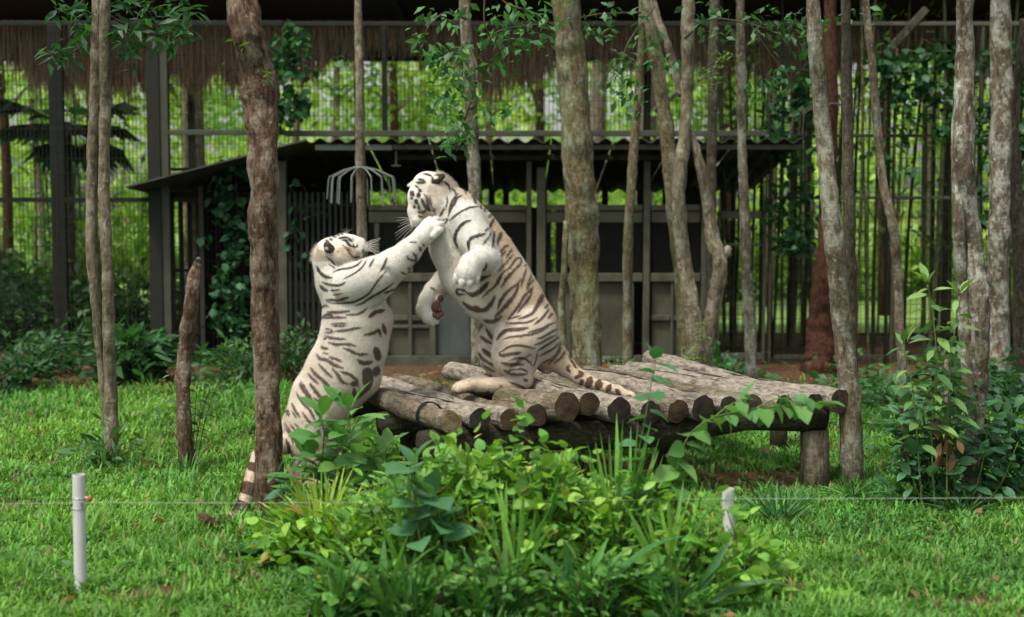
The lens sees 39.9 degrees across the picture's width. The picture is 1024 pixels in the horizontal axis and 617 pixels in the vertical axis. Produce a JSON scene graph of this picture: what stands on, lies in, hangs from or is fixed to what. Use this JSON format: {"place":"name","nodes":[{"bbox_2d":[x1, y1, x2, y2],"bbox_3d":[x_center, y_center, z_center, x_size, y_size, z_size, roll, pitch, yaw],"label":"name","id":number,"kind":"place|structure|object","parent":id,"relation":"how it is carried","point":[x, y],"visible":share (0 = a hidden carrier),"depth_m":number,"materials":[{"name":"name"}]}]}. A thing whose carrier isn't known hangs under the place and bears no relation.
{"place":"outdoors","nodes":[
{"label":"outdoors","id":0,"kind":"place"},
{"bbox_2d":[0,223,1011,332],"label":"lawn","id":1,"kind":"structure","parent":0,"point":[910,322],"depth_m":27.70,"materials":[{"name":"green plant"}]},
{"bbox_2d":[0,98,143,314],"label":"palm","id":2,"kind":"object","parent":1,"relation":"on","point":[33,129],"visible":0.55,"depth_m":23.55,"materials":[{"name":"green plant"}]},
{"bbox_2d":[0,370,1023,616],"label":"grass","id":3,"kind":"structure","parent":0,"point":[212,588],"depth_m":9.44,"materials":[{"name":"green plant"}]},
{"bbox_2d":[0,215,1023,616],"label":"ground","id":4,"kind":"structure","parent":0,"point":[786,371],"depth_m":15.85,"materials":[{"name":"green plant"}]},
{"bbox_2d":[0,265,76,349],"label":"forest bush","id":5,"kind":"object","parent":4,"relation":"on","point":[13,310],"visible":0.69,"depth_m":21.12,"materials":[{"name":"green plant"}]},
{"bbox_2d":[0,322,91,390],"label":"dark bush","id":6,"kind":"object","parent":4,"relation":"on","point":[35,361],"visible":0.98,"depth_m":16.68,"materials":[{"name":"green plant"}]},
{"bbox_2d":[0,245,119,327],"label":"forest bush","id":7,"kind":"object","parent":4,"relation":"on","point":[16,265],"visible":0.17,"depth_m":24.88,"materials":[{"name":"green plant"}]},
{"bbox_2d":[0,309,124,375],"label":"dark bush","id":8,"kind":"object","parent":4,"relation":"on","point":[77,345],"visible":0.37,"depth_m":18.23,"materials":[{"name":"green plant"}]},
{"bbox_2d":[7,260,132,346],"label":"forest bush","id":9,"kind":"object","parent":4,"relation":"on","point":[84,296],"visible":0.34,"depth_m":21.25,"materials":[{"name":"green plant"}]},
{"bbox_2d":[0,63,139,277],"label":"forest tree","id":10,"kind":"object","parent":4,"relation":"on","point":[7,163],"visible":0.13,"depth_m":26.89,"materials":[{"name":"green plant"}]},
{"bbox_2d":[72,473,91,594],"bbox_3d":[-2.426,1.302,7.949,0.116,0.737,0.080,3,5,33],"label":"wire post","id":11,"kind":"object","parent":4,"relation":"on","point":[79,527],"visible":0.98,"depth_m":7.93,"materials":[{"name":"plastic"}]},
{"bbox_2d":[23,213,178,316],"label":"forest bush","id":12,"kind":"object","parent":4,"relation":"on","point":[130,255],"visible":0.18,"depth_m":24.46,"materials":[{"name":"green plant"}]},
{"bbox_2d":[54,404,149,470],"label":"herb","id":13,"kind":"object","parent":4,"relation":"on","point":[69,451],"visible":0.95,"depth_m":11.84,"materials":[{"name":"green plant"}]},
{"bbox_2d":[34,0,211,464],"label":"slender tree","id":14,"kind":"object","parent":4,"relation":"on","point":[98,26],"visible":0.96,"depth_m":11.89,"materials":[{"name":"green plant"}]},
{"bbox_2d":[73,315,178,384],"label":"leafy bush","id":15,"kind":"object","parent":4,"relation":"on","point":[134,359],"visible":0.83,"depth_m":17.30,"materials":[{"name":"green plant"}]},
{"bbox_2d":[81,256,187,334],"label":"forest bush","id":16,"kind":"object","parent":4,"relation":"on","point":[134,311],"visible":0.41,"depth_m":20.93,"materials":[{"name":"green plant"}]},
{"bbox_2d":[98,168,183,306],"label":"forest bush","id":17,"kind":"object","parent":4,"relation":"on","point":[138,206],"visible":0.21,"depth_m":27.69,"materials":[{"name":"green plant"}]},
{"bbox_2d":[0,21,284,364],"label":"wire fence","id":18,"kind":"object","parent":4,"relation":"on","point":[159,200],"visible":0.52,"depth_m":19.30,"materials":[{"name":"metal"}]},
{"bbox_2d":[192,155,252,364],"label":"climbing vine","id":19,"kind":"object","parent":18,"relation":"attached to","point":[238,325],"visible":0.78,"depth_m":19.25,"materials":[{"name":"green plant"}]},
{"bbox_2d":[268,19,348,273],"bbox_3d":[-2.914,-2.182,19.155,1.440,3.478,0.641,0,4,0],"label":"climbing vine","id":20,"kind":"object","parent":18,"relation":"attached to","point":[301,106],"visible":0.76,"depth_m":19.08,"materials":[{"name":"green plant"}]},
{"bbox_2d":[26,62,336,305],"bbox_3d":[-6.516,-4.805,28.640,7.579,10.001,6.254,0,4,0],"label":"forest tree","id":21,"kind":"object","parent":4,"relation":"on","point":[176,146],"visible":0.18,"depth_m":28.62,"materials":[{"name":"green plant"}]},
{"bbox_2d":[71,74,299,285],"bbox_3d":[-5.254,-4.762,24.846,6.425,10.468,5.347,-2,5,-27],"label":"forest tree","id":22,"kind":"object","parent":4,"relation":"on","point":[199,121],"visible":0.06,"depth_m":25.30,"materials":[{"name":"green plant"}]},
{"bbox_2d":[174,257,200,469],"bbox_3d":[-2.686,0.554,11.676,0.250,1.964,0.233,0,4,0],"label":"leaning stump","id":23,"kind":"object","parent":4,"relation":"on","point":[183,377],"visible":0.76,"depth_m":11.62,"materials":[{"name":"brown wood"}]},
{"bbox_2d":[151,331,251,465],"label":"airy shrub","id":24,"kind":"object","parent":4,"relation":"on","point":[206,371],"visible":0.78,"depth_m":11.83,"materials":[{"name":"green plant"}]},
{"bbox_2d":[144,320,308,384],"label":"grassy bush","id":25,"kind":"object","parent":4,"relation":"on","point":[242,365],"visible":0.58,"depth_m":17.31,"materials":[{"name":"green plant"}]},
{"bbox_2d":[225,0,284,519],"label":"trunk","id":26,"kind":"object","parent":4,"relation":"on","point":[260,94],"visible":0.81,"depth_m":9.65,"materials":[{"name":"brown plant"}]},
{"bbox_2d":[248,312,319,381],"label":"dark bush","id":27,"kind":"object","parent":4,"relation":"on","point":[295,352],"visible":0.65,"depth_m":17.34,"materials":[{"name":"green plant"}]},
{"bbox_2d":[237,500,346,567],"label":"leafy bush","id":28,"kind":"object","parent":4,"relation":"on","point":[275,547],"visible":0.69,"depth_m":8.41,"materials":[{"name":"green plant"}]},
{"bbox_2d":[198,216,443,529],"bbox_3d":[-1.615,0.389,10.551,1.223,2.180,2.453,4,6,44],"label":"white tiger","id":29,"kind":"object","parent":4,"relation":"on","point":[349,352],"visible":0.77,"depth_m":10.85},
{"bbox_2d":[251,462,390,564],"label":"grass tuft","id":30,"kind":"object","parent":4,"relation":"on","point":[300,497],"visible":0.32,"depth_m":8.45,"materials":[{"name":"green plant"}]},
{"bbox_2d":[278,552,379,616],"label":"grass clump","id":31,"kind":"object","parent":4,"relation":"on","point":[314,590],"visible":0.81,"depth_m":7.31,"materials":[{"name":"green plant"}]},
{"bbox_2d":[276,482,406,573],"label":"leafy bush","id":32,"kind":"object","parent":4,"relation":"on","point":[344,515],"visible":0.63,"depth_m":8.16,"materials":[{"name":"green plant"}]},
{"bbox_2d":[264,381,422,519],"bbox_3d":[-1.077,1.012,9.233,1.148,1.067,0.624,1,4,12],"label":"broadleaf shrub","id":33,"kind":"object","parent":4,"relation":"on","point":[306,442],"visible":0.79,"depth_m":9.21,"materials":[{"name":"green plant"}]},
{"bbox_2d":[285,534,414,616],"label":"leafy bush","id":34,"kind":"object","parent":4,"relation":"on","point":[330,610],"visible":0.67,"depth_m":7.35,"materials":[{"name":"green plant"}]},
{"bbox_2d":[354,0,367,259],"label":"slender tree","id":35,"kind":"object","parent":4,"relation":"on","point":[361,224],"visible":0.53,"depth_m":16.32,"materials":[{"name":"brown plant"}]},
{"bbox_2d":[292,534,441,616],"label":"crinum lily","id":36,"kind":"object","parent":4,"relation":"on","point":[388,599],"visible":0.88,"depth_m":7.37,"materials":[{"name":"green plant"}]},
{"bbox_2d":[294,62,463,144],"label":"forest tree","id":37,"kind":"object","parent":4,"relation":"on","point":[413,119],"visible":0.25,"depth_m":30.78,"materials":[{"name":"green plant"}]},
{"bbox_2d":[281,62,506,204],"bbox_3d":[-2.890,-5.223,29.853,7.385,10.654,5.226,-2,4,-20],"label":"forest tree","id":38,"kind":"object","parent":4,"relation":"on","point":[392,70],"visible":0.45,"depth_m":29.74,"materials":[{"name":"green plant"}]},
{"bbox_2d":[360,552,450,616],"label":"grass clump","id":39,"kind":"object","parent":4,"relation":"on","point":[406,593],"visible":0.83,"depth_m":7.30,"materials":[{"name":"green plant"}]},
{"bbox_2d":[343,447,471,578],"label":"leafy bush","id":40,"kind":"object","parent":4,"relation":"on","point":[385,494],"visible":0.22,"depth_m":8.05,"materials":[{"name":"green plant"}]},
{"bbox_2d":[355,464,459,590],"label":"strap leaf clump","id":41,"kind":"object","parent":4,"relation":"on","point":[393,550],"visible":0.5,"depth_m":7.80,"materials":[{"name":"green plant"}]},
{"bbox_2d":[384,438,478,597],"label":"round leaf sapling","id":42,"kind":"object","parent":4,"relation":"on","point":[429,485],"visible":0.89,"depth_m":7.70,"materials":[{"name":"green plant"}]},
{"bbox_2d":[387,547,490,616],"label":"leafy bush","id":43,"kind":"object","parent":4,"relation":"on","point":[436,584],"visible":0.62,"depth_m":7.37,"materials":[{"name":"green plant"}]},
{"bbox_2d":[375,427,510,575],"bbox_3d":[-0.365,1.173,7.958,0.957,0.937,0.860,-4,6,-40],"label":"leafy bush","id":44,"kind":"object","parent":4,"relation":"on","point":[458,485],"visible":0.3,"depth_m":7.88,"materials":[{"name":"green plant"}]},
{"bbox_2d":[126,138,803,365],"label":"animal shed","id":45,"kind":"structure","parent":4,"relation":"on","point":[518,164],"depth_m":19.30,"materials":[{"name":"wood"}]},
{"bbox_2d":[404,0,556,366],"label":"slender tree","id":46,"kind":"object","parent":4,"relation":"on","point":[469,81],"visible":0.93,"depth_m":12.46,"materials":[{"name":"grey plant"}]},
{"bbox_2d":[432,542,542,616],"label":"crinum lily","id":47,"kind":"object","parent":4,"relation":"on","point":[477,595],"visible":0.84,"depth_m":7.31,"materials":[{"name":"green plant"}]},
{"bbox_2d":[424,397,554,545],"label":"heart leaf vine","id":48,"kind":"object","parent":4,"relation":"on","point":[526,419],"visible":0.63,"depth_m":7.92,"materials":[{"name":"green plant"}]},
{"bbox_2d":[448,542,544,616],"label":"grass clump","id":49,"kind":"object","parent":4,"relation":"on","point":[497,599],"visible":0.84,"depth_m":7.29,"materials":[{"name":"green plant"}]},
{"bbox_2d":[423,407,576,581],"bbox_3d":[-0.092,1.093,8.083,0.950,1.079,0.952,0,4,0],"label":"leafy bush","id":50,"kind":"object","parent":4,"relation":"on","point":[476,454],"visible":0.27,"depth_m":8.01,"materials":[{"name":"green plant"}]},
{"bbox_2d":[398,62,609,200],"bbox_3d":[-0.632,-5.111,32.342,5.933,10.053,6.847,3,5,38],"label":"forest tree","id":51,"kind":"object","parent":4,"relation":"on","point":[488,127],"visible":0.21,"depth_m":32.47,"materials":[{"name":"green plant"}]},
{"bbox_2d":[461,475,561,601],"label":"strap leaf clump","id":52,"kind":"object","parent":4,"relation":"on","point":[516,554],"visible":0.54,"depth_m":7.66,"materials":[{"name":"green plant"}]},
{"bbox_2d":[0,0,1023,337],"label":"thatched pavilion","id":53,"kind":"structure","parent":4,"relation":"on","point":[16,50],"depth_m":21.21,"materials":[{"name":"plant"}]},
{"bbox_2d":[0,62,1023,273],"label":"distant wood","id":54,"kind":"object","parent":4,"relation":"on","point":[304,123],"visible":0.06,"depth_m":41.41,"materials":[{"name":"green plant"}]},
{"bbox_2d":[439,525,612,616],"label":"leafy bush","id":55,"kind":"object","parent":4,"relation":"on","point":[492,580],"visible":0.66,"depth_m":7.36,"materials":[{"name":"green plant"}]},
{"bbox_2d":[419,62,634,268],"bbox_3d":[1.121,-5.051,31.556,6.608,10.067,5.518,-3,5,-36],"label":"forest tree","id":56,"kind":"object","parent":4,"relation":"on","point":[538,96],"visible":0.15,"depth_m":31.25,"materials":[{"name":"green plant"}]},
{"bbox_2d":[475,440,629,597],"bbox_3d":[0.114,1.183,8.002,0.802,0.914,0.932,-2,5,-29],"label":"leafy bush","id":57,"kind":"object","parent":4,"relation":"on","point":[521,487],"visible":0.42,"depth_m":7.88,"materials":[{"name":"green plant"}]},
{"bbox_2d":[551,0,602,367],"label":"tree","id":58,"kind":"object","parent":4,"relation":"on","point":[582,216],"visible":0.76,"depth_m":15.81,"materials":[{"name":"brown plant"}]},
{"bbox_2d":[518,542,644,616],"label":"leafy bush","id":59,"kind":"object","parent":4,"relation":"on","point":[559,601],"visible":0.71,"depth_m":7.35,"materials":[{"name":"green plant"}]},
{"bbox_2d":[352,350,847,488],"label":"log platform","id":60,"kind":"structure","parent":4,"relation":"on","point":[557,408],"depth_m":10.67,"materials":[{"name":"wood"}]},
{"bbox_2d":[396,169,641,408],"bbox_3d":[0.065,-0.151,10.895,1.939,1.864,0.903,0,4,0],"label":"white tiger","id":61,"kind":"object","parent":60,"relation":"on","point":[484,276],"visible":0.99,"depth_m":10.82},
{"bbox_2d":[548,544,651,616],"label":"grass clump","id":62,"kind":"object","parent":4,"relation":"on","point":[592,605],"visible":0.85,"depth_m":7.31,"materials":[{"name":"green plant"}]},
{"bbox_2d":[530,475,677,580],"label":"leafy bush","id":63,"kind":"object","parent":4,"relation":"on","point":[596,545],"visible":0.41,"depth_m":7.89,"materials":[{"name":"green plant"}]},
{"bbox_2d":[562,412,663,557],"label":"strap leaf lily","id":64,"kind":"object","parent":4,"relation":"on","point":[618,467],"visible":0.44,"depth_m":7.97,"materials":[{"name":"green plant"}]},
{"bbox_2d":[533,536,706,616],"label":"crinum lily","id":65,"kind":"object","parent":4,"relation":"on","point":[569,567],"visible":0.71,"depth_m":7.42,"materials":[{"name":"green plant"}]},
{"bbox_2d":[622,0,645,365],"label":"slender tree","id":66,"kind":"object","parent":4,"relation":"on","point":[627,319],"visible":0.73,"depth_m":17.28,"materials":[{"name":"brown plant"}]},
{"bbox_2d":[581,454,707,578],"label":"leafy bush","id":67,"kind":"object","parent":4,"relation":"on","point":[628,477],"visible":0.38,"depth_m":7.95,"materials":[{"name":"green plant"}]},
{"bbox_2d":[613,343,678,567],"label":"heart leaf sapling","id":68,"kind":"object","parent":4,"relation":"on","point":[655,352],"visible":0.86,"depth_m":7.96,"materials":[{"name":"green plant"}]},
{"bbox_2d":[598,549,713,616],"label":"leafy bush","id":69,"kind":"object","parent":4,"relation":"on","point":[638,573],"visible":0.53,"depth_m":7.41,"materials":[{"name":"green plant"}]},
{"bbox_2d":[642,0,686,358],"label":"slender tree","id":70,"kind":"object","parent":4,"relation":"on","point":[665,126],"visible":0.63,"depth_m":17.04,"materials":[{"name":"brown plant"}]},
{"bbox_2d":[622,481,708,586],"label":"strap leaf clump","id":71,"kind":"object","parent":4,"relation":"on","point":[641,538],"visible":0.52,"depth_m":7.78,"materials":[{"name":"green plant"}]},
{"bbox_2d":[612,548,732,616],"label":"grass clump","id":72,"kind":"object","parent":4,"relation":"on","point":[675,610],"visible":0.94,"depth_m":7.30,"materials":[{"name":"green plant"}]},
{"bbox_2d":[590,62,761,204],"bbox_3d":[2.283,-5.532,27.699,6.160,11.595,6.795,-2,5,-21],"label":"forest tree","id":73,"kind":"object","parent":4,"relation":"on","point":[594,121],"visible":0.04,"depth_m":27.77,"materials":[{"name":"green plant"}]},
{"bbox_2d":[633,481,745,585],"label":"leafy bush","id":74,"kind":"object","parent":4,"relation":"on","point":[702,549],"visible":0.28,"depth_m":7.95,"materials":[{"name":"green plant"}]},
{"bbox_2d":[617,64,789,204],"bbox_3d":[2.554,-4.630,26.384,7.082,9.983,5.586,-1,4,-18],"label":"forest tree","id":75,"kind":"object","parent":4,"relation":"on","point":[697,126],"visible":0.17,"depth_m":26.76,"materials":[{"name":"green plant"}]},
{"bbox_2d":[538,0,881,366],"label":"forked tree","id":76,"kind":"object","parent":4,"relation":"on","point":[700,331],"visible":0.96,"depth_m":15.44,"materials":[{"name":"green plant"}]},
{"bbox_2d":[705,0,719,354],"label":"slender tree","id":77,"kind":"object","parent":4,"relation":"on","point":[712,109],"visible":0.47,"depth_m":17.63,"materials":[{"name":"brown plant"}]},
{"bbox_2d":[648,541,789,613],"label":"crinum lily","id":78,"kind":"object","parent":4,"relation":"on","point":[714,567],"visible":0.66,"depth_m":7.52,"materials":[{"name":"green plant"}]},
{"bbox_2d":[702,0,762,352],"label":"bamboo stem","id":79,"kind":"object","parent":4,"relation":"on","point":[724,179],"visible":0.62,"depth_m":19.98,"materials":[{"name":"green plant"}]},
{"bbox_2d":[682,485,799,600],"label":"leafy bush","id":80,"kind":"object","parent":4,"relation":"on","point":[764,553],"visible":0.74,"depth_m":7.79,"materials":[{"name":"green plant"}]},
{"bbox_2d":[716,211,766,361],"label":"gate","id":81,"kind":"structure","parent":4,"relation":"on","point":[735,215],"depth_m":19.42,"materials":[{"name":"metal"}]},
{"bbox_2d":[735,0,757,377],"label":"slender tree","id":82,"kind":"object","parent":4,"relation":"on","point":[750,334],"visible":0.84,"depth_m":16.30,"materials":[{"name":"grey plant"}]},
{"bbox_2d":[654,380,844,507],"bbox_3d":[1.333,1.020,8.056,1.075,1.223,0.291,0,4,-4],"label":"arching branch plant","id":83,"kind":"object","parent":4,"relation":"on","point":[760,417],"visible":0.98,"depth_m":8.01,"materials":[{"name":"green plant"}]},
{"bbox_2d":[735,479,824,523],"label":"grass clump","id":84,"kind":"object","parent":4,"relation":"on","point":[774,505],"visible":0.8,"depth_m":9.74,"materials":[{"name":"green plant"}]},
{"bbox_2d":[799,0,838,373],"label":"red tree","id":85,"kind":"object","parent":4,"relation":"on","point":[819,337],"visible":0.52,"depth_m":18.48,"materials":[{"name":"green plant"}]},
{"bbox_2d":[806,0,863,487],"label":"slender tree","id":86,"kind":"object","parent":4,"relation":"on","point":[851,443],"visible":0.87,"depth_m":10.89,"materials":[{"name":"grey plant"}]},
{"bbox_2d":[841,0,857,373],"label":"slender tree","id":87,"kind":"object","parent":4,"relation":"on","point":[849,222],"visible":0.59,"depth_m":11.51,"materials":[{"name":"brown plant"}]},
{"bbox_2d":[853,0,893,313],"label":"bamboo stem","id":88,"kind":"object","parent":4,"relation":"on","point":[859,213],"visible":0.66,"depth_m":19.87,"materials":[{"name":"green plant"}]},
{"bbox_2d":[830,366,933,411],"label":"leafy bush","id":89,"kind":"object","parent":4,"relation":"on","point":[874,395],"visible":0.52,"depth_m":14.93,"materials":[{"name":"green plant"}]},
{"bbox_2d":[790,62,978,315],"bbox_3d":[7.655,-5.133,26.764,5.297,10.918,6.686,4,6,44],"label":"forest tree","id":90,"kind":"object","parent":4,"relation":"on","point":[879,221],"visible":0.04,"depth_m":26.96,"materials":[{"name":"green plant"}]},
{"bbox_2d":[862,0,911,458],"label":"slender tree","id":91,"kind":"object","parent":4,"relation":"on","point":[893,230],"visible":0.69,"depth_m":11.69,"materials":[{"name":"brown plant"}]},
{"bbox_2d":[766,22,1023,363],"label":"wire fence","id":92,"kind":"object","parent":4,"relation":"on","point":[889,135],"visible":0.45,"depth_m":19.36,"materials":[{"name":"metal"}]},
{"bbox_2d":[284,22,807,136],"bbox_3d":[0.467,-3.134,19.252,7.149,1.557,0.160,0,4,0],"label":"wire fence","id":93,"kind":"object","parent":92,"relation":"attached to","point":[385,131],"visible":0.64,"depth_m":19.23,"materials":[{"name":"metal"}]},
{"bbox_2d":[757,60,819,259],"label":"climbing vine","id":94,"kind":"object","parent":92,"relation":"attached to","point":[783,250],"visible":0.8,"depth_m":19.18,"materials":[{"name":"green plant"}]},
{"bbox_2d":[859,31,978,241],"bbox_3d":[5.494,-1.473,19.161,1.529,4.523,0.609,0,4,0],"label":"climbing vine","id":95,"kind":"object","parent":92,"relation":"attached to","point":[923,84],"visible":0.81,"depth_m":19.05,"materials":[{"name":"green plant"}]},
{"bbox_2d":[974,39,1023,271],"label":"climbing vine","id":96,"kind":"object","parent":92,"relation":"attached to","point":[983,164],"visible":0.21,"depth_m":19.13,"materials":[{"name":"green plant"}]},
{"bbox_2d":[913,0,952,345],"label":"bamboo stem","id":97,"kind":"object","parent":4,"relation":"on","point":[936,255],"visible":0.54,"depth_m":20.04,"materials":[{"name":"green plant"}]},
{"bbox_2d":[885,263,981,511],"bbox_3d":[2.995,0.581,10.041,0.667,1.807,0.489,0,4,0],"label":"tall leafy plant","id":98,"kind":"object","parent":4,"relation":"on","point":[922,384],"visible":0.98,"depth_m":9.99,"materials":[{"name":"green plant"}]},
{"bbox_2d":[864,370,1007,504],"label":"dark leafy bush","id":99,"kind":"object","parent":4,"relation":"on","point":[913,446],"visible":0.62,"depth_m":10.27,"materials":[{"name":"green plant"}]},
{"bbox_2d":[885,367,1023,510],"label":"dark leafy shrub","id":100,"kind":"object","parent":4,"relation":"on","point":[968,460],"visible":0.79,"depth_m":10.14,"materials":[{"name":"green plant"}]},
{"bbox_2d":[897,330,1023,409],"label":"leafy bush","id":101,"kind":"object","parent":4,"relation":"on","point":[940,370],"visible":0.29,"depth_m":15.20,"materials":[{"name":"green plant"}]},
{"bbox_2d":[950,0,990,501],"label":"forked tree","id":102,"kind":"object","parent":4,"relation":"on","point":[969,261],"visible":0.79,"depth_m":10.29,"materials":[{"name":"grey plant"}]},
{"bbox_2d":[943,382,1023,495],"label":"dark leafy bush","id":103,"kind":"object","parent":4,"relation":"on","point":[990,434],"visible":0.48,"depth_m":10.47,"materials":[{"name":"green plant"}]},
{"bbox_2d":[986,0,1013,392],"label":"tree","id":104,"kind":"object","parent":4,"relation":"on","point":[1000,139],"visible":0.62,"depth_m":16.02,"materials":[{"name":"grey plant"}]},
{"bbox_2d":[1010,18,1023,383],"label":"slender tree","id":105,"kind":"object","parent":4,"relation":"on","point":[1017,208],"visible":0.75,"depth_m":16.48,"materials":[{"name":"brown plant"}]},
{"bbox_2d":[0,62,1023,214],"label":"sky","id":106,"kind":"structure","parent":0,"point":[551,106],"materials":[{"name":"green plant"}]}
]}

